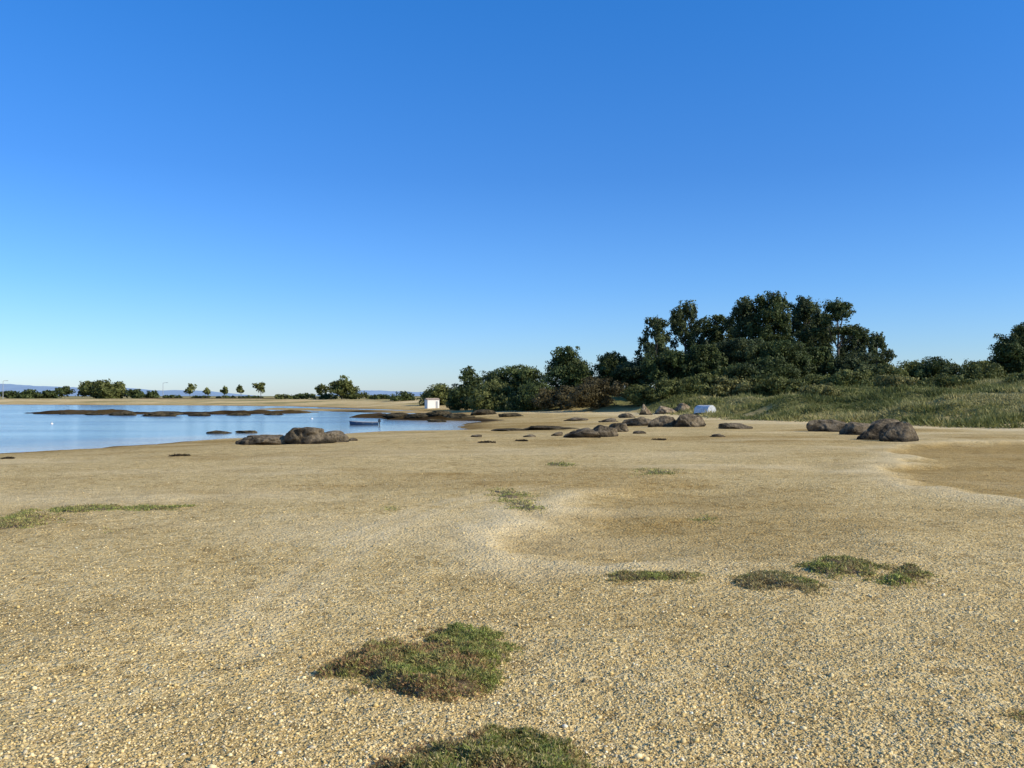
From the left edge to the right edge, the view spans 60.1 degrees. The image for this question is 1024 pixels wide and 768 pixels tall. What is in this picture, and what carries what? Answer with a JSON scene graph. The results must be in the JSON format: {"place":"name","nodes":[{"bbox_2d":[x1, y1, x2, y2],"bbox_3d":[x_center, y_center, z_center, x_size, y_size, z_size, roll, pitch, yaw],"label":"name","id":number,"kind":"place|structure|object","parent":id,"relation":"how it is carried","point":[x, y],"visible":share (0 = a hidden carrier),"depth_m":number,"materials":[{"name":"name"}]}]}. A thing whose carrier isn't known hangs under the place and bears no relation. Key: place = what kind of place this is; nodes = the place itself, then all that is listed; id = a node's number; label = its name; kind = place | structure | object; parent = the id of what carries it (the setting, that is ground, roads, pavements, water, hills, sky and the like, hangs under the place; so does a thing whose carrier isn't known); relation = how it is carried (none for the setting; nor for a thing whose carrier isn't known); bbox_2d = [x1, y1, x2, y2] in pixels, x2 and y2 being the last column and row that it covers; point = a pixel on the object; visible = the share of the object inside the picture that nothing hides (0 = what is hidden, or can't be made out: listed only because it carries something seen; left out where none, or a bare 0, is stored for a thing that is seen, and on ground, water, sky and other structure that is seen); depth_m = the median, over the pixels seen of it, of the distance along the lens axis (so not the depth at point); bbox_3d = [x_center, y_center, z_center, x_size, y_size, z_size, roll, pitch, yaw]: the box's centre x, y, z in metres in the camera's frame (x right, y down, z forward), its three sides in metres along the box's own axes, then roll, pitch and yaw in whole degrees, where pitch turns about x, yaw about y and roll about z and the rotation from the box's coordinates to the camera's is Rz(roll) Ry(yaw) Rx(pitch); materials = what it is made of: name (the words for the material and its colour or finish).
{"place":"outdoors","nodes":[
{"label":"outdoors","id":0,"kind":"place"},
{"bbox_2d":[0,384,255,395],"bbox_3d":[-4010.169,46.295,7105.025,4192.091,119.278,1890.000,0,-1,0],"label":"hills","id":1,"kind":"structure","parent":0,"point":[10,387],"depth_m":6665.09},
{"bbox_2d":[0,405,480,452],"bbox_3d":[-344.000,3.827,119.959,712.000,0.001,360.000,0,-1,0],"label":"water","id":2,"kind":"structure","parent":0,"point":[22,429],"depth_m":66.01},
{"bbox_2d":[349,419,380,424],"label":"rowing boat","id":3,"kind":"object","parent":2,"relation":"on","point":[362,423],"visible":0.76,"depth_m":66.94,"materials":[{"name":"blue paint"}]},
{"bbox_2d":[316,390,518,395],"bbox_3d":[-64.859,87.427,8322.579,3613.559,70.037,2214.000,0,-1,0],"label":"hills","id":4,"kind":"structure","parent":0,"point":[373,392],"depth_m":7724.21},
{"bbox_2d":[0,387,1023,767],"bbox_3d":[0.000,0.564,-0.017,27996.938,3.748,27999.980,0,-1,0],"label":"ground","id":5,"kind":"structure","parent":0,"point":[952,461],"depth_m":8.02,"materials":[{"name":"sand"}]},
{"bbox_2d":[0,390,18,397],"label":"tree","id":6,"kind":"object","parent":5,"relation":"on","point":[7,394],"visible":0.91,"depth_m":298.02,"materials":[{"name":"green plant"}]},
{"bbox_2d":[14,389,42,398],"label":"tree","id":7,"kind":"object","parent":5,"relation":"on","point":[30,393],"visible":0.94,"depth_m":298.00,"materials":[{"name":"green plant"}]},
{"bbox_2d":[0,508,75,529],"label":"plant patch","id":8,"kind":"object","parent":5,"relation":"on","point":[24,519],"visible":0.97,"depth_m":11.66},
{"bbox_2d":[40,390,58,397],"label":"tree","id":9,"kind":"object","parent":5,"relation":"on","point":[50,394],"visible":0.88,"depth_m":304.08,"materials":[{"name":"green plant"}]},
{"bbox_2d":[55,386,75,397],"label":"tree","id":10,"kind":"object","parent":5,"relation":"on","point":[63,391],"visible":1,"depth_m":299.25,"materials":[{"name":"green plant"}]},
{"bbox_2d":[75,380,101,398],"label":"tree","id":11,"kind":"object","parent":5,"relation":"on","point":[81,387],"visible":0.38,"depth_m":283.27,"materials":[{"name":"green plant"}]},
{"bbox_2d":[84,378,120,398],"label":"tree","id":12,"kind":"object","parent":5,"relation":"on","point":[102,389],"visible":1,"depth_m":279.96,"materials":[{"name":"green plant"}]},
{"bbox_2d":[39,503,197,515],"bbox_3d":[-5.782,1.848,12.998,2.464,0.182,1.416,0,-1,0],"label":"plant patch","id":13,"kind":"object","parent":5,"relation":"on","point":[98,507],"visible":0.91,"depth_m":12.91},
{"bbox_2d":[110,381,126,398],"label":"tree","id":14,"kind":"object","parent":5,"relation":"on","point":[120,385],"visible":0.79,"depth_m":283.76,"materials":[{"name":"green plant"}]},
{"bbox_2d":[108,411,135,415],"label":"reef rock","id":15,"kind":"object","parent":5,"relation":"on","point":[124,413],"visible":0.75,"depth_m":100.05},
{"bbox_2d":[122,389,144,398],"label":"tree","id":16,"kind":"object","parent":5,"relation":"on","point":[135,393],"visible":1,"depth_m":283.81,"materials":[{"name":"green plant"}]},
{"bbox_2d":[143,390,159,397],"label":"tree","id":17,"kind":"object","parent":5,"relation":"on","point":[152,394],"visible":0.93,"depth_m":289.13,"materials":[{"name":"green plant"}]},
{"bbox_2d":[142,412,183,415],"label":"reef rock","id":18,"kind":"object","parent":5,"relation":"on","point":[163,414],"visible":0.67,"depth_m":96.23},
{"bbox_2d":[140,398,299,398],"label":"stone wall","id":19,"kind":"structure","parent":5,"relation":"on","point":[208,398],"depth_m":257.67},
{"bbox_2d":[251,382,264,392],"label":"tree","id":20,"kind":"object","parent":5,"relation":"on","point":[260,387],"visible":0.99,"depth_m":249.57,"materials":[{"name":"green plant"}]},
{"bbox_2d":[235,434,285,444],"bbox_3d":[-9.412,2.248,33.727,2.217,0.641,1.062,0,-1,-12],"label":"boulder","id":21,"kind":"object","parent":5,"relation":"on","point":[265,439],"visible":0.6,"depth_m":33.41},
{"bbox_2d":[291,392,315,398],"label":"bush","id":22,"kind":"object","parent":5,"relation":"on","point":[303,396],"visible":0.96,"depth_m":241.27,"materials":[{"name":"green plant"}]},
{"bbox_2d":[283,427,336,443],"bbox_3d":[-7.790,2.171,33.769,2.272,1.090,1.371,0,-1,26],"label":"boulder","id":23,"kind":"object","parent":5,"relation":"on","point":[305,435],"visible":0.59,"depth_m":33.27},
{"bbox_2d":[314,383,329,394],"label":"tree","id":24,"kind":"object","parent":5,"relation":"on","point":[318,389],"visible":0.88,"depth_m":239.57,"materials":[{"name":"green plant"}]},
{"bbox_2d":[312,393,337,398],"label":"bush","id":25,"kind":"object","parent":5,"relation":"on","point":[327,396],"visible":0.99,"depth_m":235.11,"materials":[{"name":"green plant"}]},
{"bbox_2d":[324,430,348,442],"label":"boulder","id":26,"kind":"object","parent":5,"relation":"on","point":[340,436],"visible":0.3,"depth_m":33.96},
{"bbox_2d":[327,375,360,398],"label":"tree","id":27,"kind":"object","parent":5,"relation":"on","point":[342,388],"visible":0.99,"depth_m":230.58,"materials":[{"name":"green plant"}]},
{"bbox_2d":[347,391,369,398],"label":"bush","id":28,"kind":"object","parent":5,"relation":"on","point":[358,395],"visible":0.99,"depth_m":231.14,"materials":[{"name":"green plant"}]},
{"bbox_2d":[382,412,408,418],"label":"boulder","id":29,"kind":"object","parent":5,"relation":"on","point":[394,415],"visible":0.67,"depth_m":83.04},
{"bbox_2d":[387,391,418,400],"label":"bush","id":30,"kind":"object","parent":5,"relation":"on","point":[403,396],"visible":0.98,"depth_m":203.98,"materials":[{"name":"green plant"}]},
{"bbox_2d":[404,413,427,418],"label":"boulder","id":31,"kind":"object","parent":5,"relation":"on","point":[416,415],"visible":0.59,"depth_m":81.64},
{"bbox_2d":[309,622,530,708],"bbox_3d":[-0.557,1.681,5.443,1.432,0.234,1.774,0,-1,0],"label":"plant patch","id":32,"kind":"object","parent":5,"relation":"on","point":[450,661],"visible":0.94,"depth_m":5.14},
{"bbox_2d":[424,398,439,408],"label":"hut","id":33,"kind":"object","parent":5,"relation":"on","point":[431,402],"visible":0.74,"depth_m":139.44,"materials":[{"name":"paint"}]},
{"bbox_2d":[416,383,453,405],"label":"shrub","id":34,"kind":"object","parent":5,"relation":"on","point":[440,391],"visible":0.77,"depth_m":158.18,"materials":[{"name":"green plant"}]},
{"bbox_2d":[426,410,451,416],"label":"boulder","id":35,"kind":"object","parent":5,"relation":"on","point":[436,413],"visible":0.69,"depth_m":81.54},
{"bbox_2d":[443,413,474,418],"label":"boulder","id":36,"kind":"object","parent":5,"relation":"on","point":[457,415],"visible":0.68,"depth_m":80.76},
{"bbox_2d":[445,387,474,409],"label":"shrub","id":37,"kind":"object","parent":5,"relation":"on","point":[454,398],"visible":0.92,"depth_m":121.34,"materials":[{"name":"green plant"}]},
{"bbox_2d":[448,366,483,405],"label":"round tree","id":38,"kind":"object","parent":5,"relation":"on","point":[468,379],"visible":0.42,"depth_m":125.15,"materials":[{"name":"green plant"}]},
{"bbox_2d":[470,409,496,415],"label":"boulder","id":39,"kind":"object","parent":5,"relation":"on","point":[482,412],"visible":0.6,"depth_m":92.56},
{"bbox_2d":[362,721,610,767],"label":"plant patch","id":40,"kind":"object","parent":5,"relation":"on","point":[490,745],"visible":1,"depth_m":3.83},
{"bbox_2d":[465,379,515,410],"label":"shrub","id":41,"kind":"object","parent":5,"relation":"on","point":[492,395],"visible":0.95,"depth_m":110.36,"materials":[{"name":"green plant"}]},
{"bbox_2d":[0,467,1023,767],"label":"pebbles","id":42,"kind":"object","parent":5,"relation":"on","point":[442,737],"visible":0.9,"depth_m":4.81,"materials":[{"name":"gravel"}]},
{"bbox_2d":[0,433,1023,767],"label":"stones","id":43,"kind":"object","parent":5,"relation":"on","point":[638,755],"visible":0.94,"depth_m":4.86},
{"bbox_2d":[479,364,545,396],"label":"round tree","id":44,"kind":"object","parent":5,"relation":"on","point":[515,376],"visible":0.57,"depth_m":113.75,"materials":[{"name":"green plant"}]},
{"bbox_2d":[473,486,551,512],"bbox_3d":[-0.036,1.829,13.894,1.469,0.202,3.455,0,-1,0],"label":"plant patch","id":45,"kind":"object","parent":5,"relation":"on","point":[505,493],"visible":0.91,"depth_m":13.73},
{"bbox_2d":[502,378,556,410],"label":"shrub","id":46,"kind":"object","parent":5,"relation":"on","point":[527,392],"visible":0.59,"depth_m":102.51,"materials":[{"name":"green plant"}]},
{"bbox_2d":[524,425,580,429],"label":"boulder","id":47,"kind":"object","parent":5,"relation":"on","point":[539,427],"visible":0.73,"depth_m":45.97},
{"bbox_2d":[528,385,580,409],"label":"shrub","id":48,"kind":"object","parent":5,"relation":"on","point":[550,399],"visible":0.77,"depth_m":99.14,"materials":[{"name":"green plant"}]},
{"bbox_2d":[539,345,596,390],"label":"round tree","id":49,"kind":"object","parent":5,"relation":"on","point":[568,368],"visible":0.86,"depth_m":106.71,"materials":[{"name":"green plant"}]},
{"bbox_2d":[563,427,600,437],"bbox_3d":[2.807,2.040,34.764,1.569,0.664,0.709,0,-1,13],"label":"boulder","id":50,"kind":"object","parent":5,"relation":"on","point":[587,432],"visible":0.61,"depth_m":34.51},
{"bbox_2d":[565,375,627,408],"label":"shrub","id":51,"kind":"object","parent":5,"relation":"on","point":[590,391],"visible":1,"depth_m":93.13,"materials":[{"name":"green plant"}]},
{"bbox_2d":[593,425,618,436],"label":"boulder","id":52,"kind":"object","parent":5,"relation":"on","point":[604,431],"visible":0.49,"depth_m":35.84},
{"bbox_2d":[591,351,635,395],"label":"round tree","id":53,"kind":"object","parent":5,"relation":"on","point":[606,365],"visible":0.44,"depth_m":108.79,"materials":[{"name":"green plant"}]},
{"bbox_2d":[609,423,628,431],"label":"boulder","id":54,"kind":"object","parent":5,"relation":"on","point":[621,427],"visible":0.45,"depth_m":41.23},
{"bbox_2d":[612,357,652,388],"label":"round tree","id":55,"kind":"object","parent":5,"relation":"on","point":[631,373],"visible":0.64,"depth_m":105.02,"materials":[{"name":"green plant"}]},
{"bbox_2d":[620,384,653,405],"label":"shrub","id":56,"kind":"object","parent":5,"relation":"on","point":[633,394],"visible":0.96,"depth_m":90.56,"materials":[{"name":"green plant"}]},
{"bbox_2d":[622,417,651,425],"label":"boulder","id":57,"kind":"object","parent":5,"relation":"on","point":[640,421],"visible":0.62,"depth_m":50.62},
{"bbox_2d":[592,567,708,584],"bbox_3d":[1.220,1.703,7.835,1.154,0.164,0.734,0,-1,0],"label":"plant patch","id":58,"kind":"object","parent":5,"relation":"on","point":[628,575],"visible":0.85,"depth_m":7.73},
{"bbox_2d":[620,468,683,476],"bbox_3d":[2.948,1.882,18.574,1.638,0.226,1.998,0,-1,0],"label":"plant patch","id":59,"kind":"object","parent":5,"relation":"on","point":[656,471],"visible":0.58,"depth_m":18.44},
{"bbox_2d":[635,317,670,387],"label":"grove tree","id":60,"kind":"object","parent":5,"relation":"on","point":[658,332],"visible":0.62,"depth_m":103.75,"materials":[{"name":"green plant"}]},
{"bbox_2d":[648,416,675,426],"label":"boulder","id":61,"kind":"object","parent":5,"relation":"on","point":[664,421],"visible":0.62,"depth_m":47.93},
{"bbox_2d":[641,377,685,397],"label":"shrub","id":62,"kind":"object","parent":5,"relation":"on","point":[665,387],"visible":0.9,"depth_m":89.03,"materials":[{"name":"green plant"}]},
{"bbox_2d":[655,406,676,413],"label":"boulder","id":63,"kind":"object","parent":5,"relation":"on","point":[662,410],"visible":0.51,"depth_m":81.37,"materials":[{"name":"stone"}]},
{"bbox_2d":[637,350,696,387],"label":"dense tree","id":64,"kind":"object","parent":5,"relation":"on","point":[668,362],"visible":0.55,"depth_m":97.07,"materials":[{"name":"green plant"}]},
{"bbox_2d":[654,299,711,355],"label":"grove tree","id":65,"kind":"object","parent":5,"relation":"on","point":[679,318],"visible":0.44,"depth_m":107.36,"materials":[{"name":"green plant"}]},
{"bbox_2d":[673,414,705,426],"bbox_3d":[9.507,2.194,47.620,1.923,1.180,1.154,0,-1,0],"label":"boulder","id":66,"kind":"object","parent":5,"relation":"on","point":[688,420],"visible":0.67,"depth_m":47.26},
{"bbox_2d":[673,344,729,379],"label":"dense tree","id":67,"kind":"object","parent":5,"relation":"on","point":[703,358],"visible":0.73,"depth_m":95.58,"materials":[{"name":"green plant"}]},
{"bbox_2d":[676,372,729,396],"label":"shrub","id":68,"kind":"object","parent":5,"relation":"on","point":[698,382],"visible":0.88,"depth_m":88.84,"materials":[{"name":"green plant"}]},
{"bbox_2d":[694,405,715,414],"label":"rowing boat","id":69,"kind":"object","parent":5,"relation":"on","point":[699,409],"visible":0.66,"depth_m":72.09,"materials":[{"name":"paint"}]},
{"bbox_2d":[701,314,741,343],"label":"grove tree","id":70,"kind":"object","parent":5,"relation":"on","point":[715,332],"visible":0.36,"depth_m":111.27,"materials":[{"name":"green plant"}]},
{"bbox_2d":[707,375,756,394],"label":"shrub","id":71,"kind":"object","parent":5,"relation":"on","point":[733,385],"visible":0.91,"depth_m":87.32,"materials":[{"name":"green plant"}]},
{"bbox_2d":[718,423,752,428],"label":"boulder","id":72,"kind":"object","parent":5,"relation":"on","point":[731,426],"visible":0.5,"depth_m":44.09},
{"bbox_2d":[713,337,769,372],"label":"dense tree","id":73,"kind":"object","parent":5,"relation":"on","point":[740,350],"visible":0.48,"depth_m":96.66,"materials":[{"name":"green plant"}]},
{"bbox_2d":[722,295,766,357],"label":"grove tree","id":74,"kind":"object","parent":5,"relation":"on","point":[744,312],"visible":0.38,"depth_m":105.15,"materials":[{"name":"green plant"}]},
{"bbox_2d":[719,355,798,393],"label":"dense tree","id":75,"kind":"object","parent":5,"relation":"on","point":[763,369],"visible":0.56,"depth_m":88.47,"materials":[{"name":"green plant"}]},
{"bbox_2d":[743,375,806,395],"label":"shrub","id":76,"kind":"object","parent":5,"relation":"on","point":[775,384],"visible":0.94,"depth_m":84.89,"materials":[{"name":"green plant"}]},
{"bbox_2d":[740,290,813,354],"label":"grove tree","id":77,"kind":"object","parent":5,"relation":"on","point":[775,320],"visible":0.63,"depth_m":103.06,"materials":[{"name":"green plant"}]},
{"bbox_2d":[724,569,836,595],"bbox_3d":[2.213,1.690,7.527,1.007,0.176,1.072,0,-1,0],"label":"plant patch","id":78,"kind":"object","parent":5,"relation":"on","point":[783,579],"visible":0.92,"depth_m":7.43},
{"bbox_2d":[749,339,817,380],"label":"dense tree","id":79,"kind":"object","parent":5,"relation":"on","point":[794,352],"visible":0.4,"depth_m":93.95,"materials":[{"name":"green plant"}]},
{"bbox_2d":[779,295,836,354],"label":"grove tree","id":80,"kind":"object","parent":5,"relation":"on","point":[804,311],"visible":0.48,"depth_m":108.17,"materials":[{"name":"green plant"}]},
{"bbox_2d":[794,373,833,386],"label":"shrub","id":81,"kind":"object","parent":5,"relation":"on","point":[812,379],"visible":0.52,"depth_m":85.42,"materials":[{"name":"green plant"}]},
{"bbox_2d":[794,346,841,376],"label":"dense tree","id":82,"kind":"object","parent":5,"relation":"on","point":[822,354],"visible":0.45,"depth_m":96.00,"materials":[{"name":"green plant"}]},
{"bbox_2d":[797,383,840,395],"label":"shrub","id":83,"kind":"object","parent":5,"relation":"on","point":[830,389],"visible":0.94,"depth_m":67.51,"materials":[{"name":"green plant"}]},
{"bbox_2d":[806,420,845,431],"bbox_3d":[14.596,2.104,40.796,1.900,0.931,1.084,0,-1,24],"label":"boulder","id":84,"kind":"object","parent":5,"relation":"on","point":[824,426],"visible":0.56,"depth_m":40.53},
{"bbox_2d":[637,376,1023,428],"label":"dune grass","id":85,"kind":"structure","parent":5,"relation":"on","point":[891,399],"depth_m":58.81,"materials":[{"name":"green plant"}]},
{"bbox_2d":[807,297,870,356],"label":"grove tree","id":86,"kind":"object","parent":5,"relation":"on","point":[838,309],"visible":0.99,"depth_m":101.51,"materials":[{"name":"green plant"}]},
{"bbox_2d":[793,554,897,579],"bbox_3d":[3.014,1.677,8.083,0.931,0.198,1.263,-1,-1,44],"label":"plant patch","id":87,"kind":"object","parent":5,"relation":"on","point":[833,566],"visible":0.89,"depth_m":7.97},
{"bbox_2d":[817,369,875,387],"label":"shrub","id":88,"kind":"object","parent":5,"relation":"on","point":[845,377],"visible":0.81,"depth_m":83.24,"materials":[{"name":"green plant"}]},
{"bbox_2d":[824,351,881,386],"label":"dense tree","id":89,"kind":"object","parent":5,"relation":"on","point":[856,361],"visible":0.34,"depth_m":93.79,"materials":[{"name":"green plant"}]},
{"bbox_2d":[834,327,875,363],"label":"grove tree","id":90,"kind":"object","parent":5,"relation":"on","point":[853,343],"visible":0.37,"depth_m":109.36,"materials":[{"name":"green plant"}]},
{"bbox_2d":[839,422,871,434],"bbox_3d":[14.774,2.077,37.774,1.779,0.936,0.890,0,-1,0],"label":"boulder","id":91,"kind":"object","parent":5,"relation":"on","point":[853,428],"visible":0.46,"depth_m":37.52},
{"bbox_2d":[856,424,883,439],"bbox_3d":[13.392,1.952,32.499,1.531,0.992,0.766,0,-1,0],"label":"boulder","id":92,"kind":"object","parent":5,"relation":"on","point":[872,431],"visible":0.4,"depth_m":32.33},
{"bbox_2d":[859,331,897,366],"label":"grove tree","id":93,"kind":"object","parent":5,"relation":"on","point":[877,341],"visible":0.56,"depth_m":103.37,"materials":[{"name":"green plant"}]},
{"bbox_2d":[871,419,898,425],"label":"boulder","id":94,"kind":"object","parent":5,"relation":"on","point":[882,422],"visible":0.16,"depth_m":41.21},
{"bbox_2d":[862,361,913,387],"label":"shrub","id":95,"kind":"object","parent":5,"relation":"on","point":[882,369],"visible":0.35,"depth_m":87.15,"materials":[{"name":"green plant"}]},
{"bbox_2d":[873,373,919,390],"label":"shrub","id":96,"kind":"object","parent":5,"relation":"on","point":[882,381],"visible":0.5,"depth_m":71.66,"materials":[{"name":"green plant"}]},
{"bbox_2d":[852,562,944,589],"bbox_3d":[3.455,1.685,7.698,1.176,0.178,0.651,1,-1,-43],"label":"plant patch","id":97,"kind":"object","parent":5,"relation":"on","point":[907,573],"visible":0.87,"depth_m":7.65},
{"bbox_2d":[879,421,918,441],"bbox_3d":[13.675,1.922,31.291,1.255,1.190,0.897,-1,-1,33],"label":"boulder","id":98,"kind":"object","parent":5,"relation":"on","point":[899,431],"visible":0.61,"depth_m":31.12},
{"bbox_2d":[890,358,925,383],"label":"shrub","id":99,"kind":"object","parent":5,"relation":"on","point":[909,366],"visible":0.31,"depth_m":89.35,"materials":[{"name":"green plant"}]},
{"bbox_2d":[906,356,962,381],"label":"shrub","id":100,"kind":"object","parent":5,"relation":"on","point":[932,366],"visible":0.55,"depth_m":87.22,"materials":[{"name":"green plant"}]},
{"bbox_2d":[916,373,976,387],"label":"shrub","id":101,"kind":"object","parent":5,"relation":"on","point":[946,380],"visible":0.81,"depth_m":69.36,"materials":[{"name":"green plant"}]},
{"bbox_2d":[955,358,1010,380],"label":"shrub","id":102,"kind":"object","parent":5,"relation":"on","point":[979,370],"visible":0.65,"depth_m":85.01,"materials":[{"name":"green plant"}]},
{"bbox_2d":[984,336,1010,378],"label":"edge tree","id":103,"kind":"object","parent":5,"relation":"on","point":[994,361],"visible":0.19,"depth_m":94.23,"materials":[{"name":"green plant"}]},
{"bbox_2d":[988,322,1023,375],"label":"edge tree","id":104,"kind":"object","parent":5,"relation":"on","point":[1010,347],"visible":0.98,"depth_m":91.10,"materials":[{"name":"green plant"}]},
{"bbox_2d":[995,709,1023,723],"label":"plant patch","id":105,"kind":"object","parent":5,"relation":"on","point":[1021,717],"visible":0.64,"depth_m":4.39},
{"bbox_2d":[1002,372,1023,382],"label":"shrub","id":106,"kind":"object","parent":5,"relation":"on","point":[1013,377],"visible":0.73,"depth_m":67.69,"materials":[{"name":"green plant"}]},
{"bbox_2d":[0,0,1023,395],"label":"sky","id":107,"kind":"structure","parent":0,"point":[292,197],"materials":[{"name":"blue"}]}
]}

